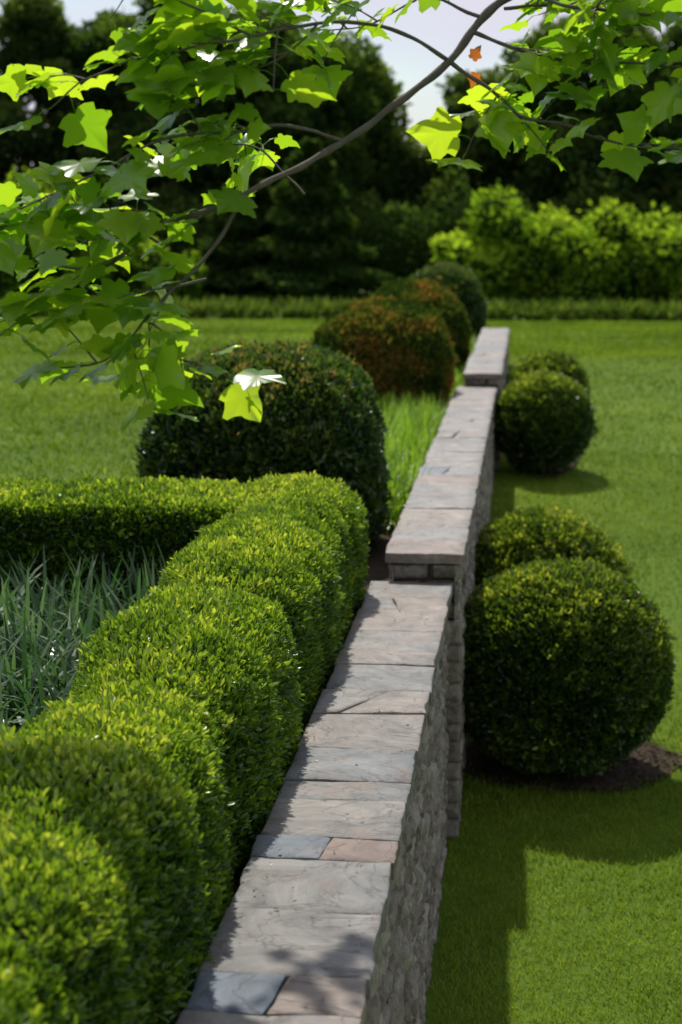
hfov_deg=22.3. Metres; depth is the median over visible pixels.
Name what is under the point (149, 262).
deciduous shrubs
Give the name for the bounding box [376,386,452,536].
liriope border
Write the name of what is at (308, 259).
conifer tree
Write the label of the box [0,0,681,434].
plane tree
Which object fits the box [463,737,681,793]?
mulch bed
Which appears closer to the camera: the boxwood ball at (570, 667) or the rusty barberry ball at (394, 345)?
the boxwood ball at (570, 667)
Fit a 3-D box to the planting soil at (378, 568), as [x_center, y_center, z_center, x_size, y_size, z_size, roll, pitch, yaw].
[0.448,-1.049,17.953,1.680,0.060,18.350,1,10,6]
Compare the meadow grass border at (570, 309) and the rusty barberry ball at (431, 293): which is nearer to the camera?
the rusty barberry ball at (431, 293)
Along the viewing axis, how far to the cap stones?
5.34 m
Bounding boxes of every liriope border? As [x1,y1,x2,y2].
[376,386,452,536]
[444,332,478,413]
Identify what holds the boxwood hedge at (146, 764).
on the lawn ground at (576, 890)
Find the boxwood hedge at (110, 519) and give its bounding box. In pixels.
[0,467,253,620]
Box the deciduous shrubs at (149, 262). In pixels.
[0,165,209,303]
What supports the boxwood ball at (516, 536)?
on the lawn ground at (576, 890)
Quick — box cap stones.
[175,328,509,1023]
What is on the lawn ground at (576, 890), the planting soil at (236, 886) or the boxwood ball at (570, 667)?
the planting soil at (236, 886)
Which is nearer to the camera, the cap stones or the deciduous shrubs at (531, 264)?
the cap stones
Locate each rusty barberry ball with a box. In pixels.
[308,293,458,410]
[359,275,473,373]
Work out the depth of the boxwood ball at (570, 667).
9.05 m
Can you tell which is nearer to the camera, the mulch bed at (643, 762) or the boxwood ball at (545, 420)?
the mulch bed at (643, 762)
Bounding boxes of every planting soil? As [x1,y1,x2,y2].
[161,704,315,1020]
[362,526,394,589]
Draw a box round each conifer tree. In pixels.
[22,166,140,293]
[193,164,283,303]
[225,137,393,306]
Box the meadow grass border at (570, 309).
[0,293,681,321]
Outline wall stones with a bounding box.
[365,339,508,1023]
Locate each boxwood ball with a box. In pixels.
[131,336,393,552]
[408,261,489,341]
[463,554,676,778]
[474,501,633,586]
[493,367,596,473]
[504,347,590,400]
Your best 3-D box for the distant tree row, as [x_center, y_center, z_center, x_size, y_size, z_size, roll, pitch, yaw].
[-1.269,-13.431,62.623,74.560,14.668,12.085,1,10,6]
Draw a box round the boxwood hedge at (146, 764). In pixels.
[0,470,370,1023]
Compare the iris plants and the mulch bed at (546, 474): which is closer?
the iris plants
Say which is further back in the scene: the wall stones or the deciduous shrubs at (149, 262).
the deciduous shrubs at (149, 262)
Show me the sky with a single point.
(442, 29)
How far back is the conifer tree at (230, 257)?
56.16 m
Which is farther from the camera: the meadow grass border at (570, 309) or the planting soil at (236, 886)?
the meadow grass border at (570, 309)
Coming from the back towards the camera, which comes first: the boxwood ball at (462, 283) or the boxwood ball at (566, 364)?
the boxwood ball at (462, 283)
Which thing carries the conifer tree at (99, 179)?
on the lawn ground at (576, 890)
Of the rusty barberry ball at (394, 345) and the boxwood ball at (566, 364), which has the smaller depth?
the rusty barberry ball at (394, 345)
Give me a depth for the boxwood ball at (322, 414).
9.71 m
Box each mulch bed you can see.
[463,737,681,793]
[505,454,581,479]
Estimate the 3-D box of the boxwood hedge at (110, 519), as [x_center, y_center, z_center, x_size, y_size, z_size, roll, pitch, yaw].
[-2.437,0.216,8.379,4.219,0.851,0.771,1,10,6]
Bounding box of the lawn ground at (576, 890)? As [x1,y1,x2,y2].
[0,290,681,1023]
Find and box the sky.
[0,0,673,168]
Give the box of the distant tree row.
[0,0,681,299]
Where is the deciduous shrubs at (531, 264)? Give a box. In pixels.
[428,183,681,312]
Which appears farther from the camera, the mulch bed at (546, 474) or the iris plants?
the mulch bed at (546, 474)
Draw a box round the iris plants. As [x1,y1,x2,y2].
[0,540,166,734]

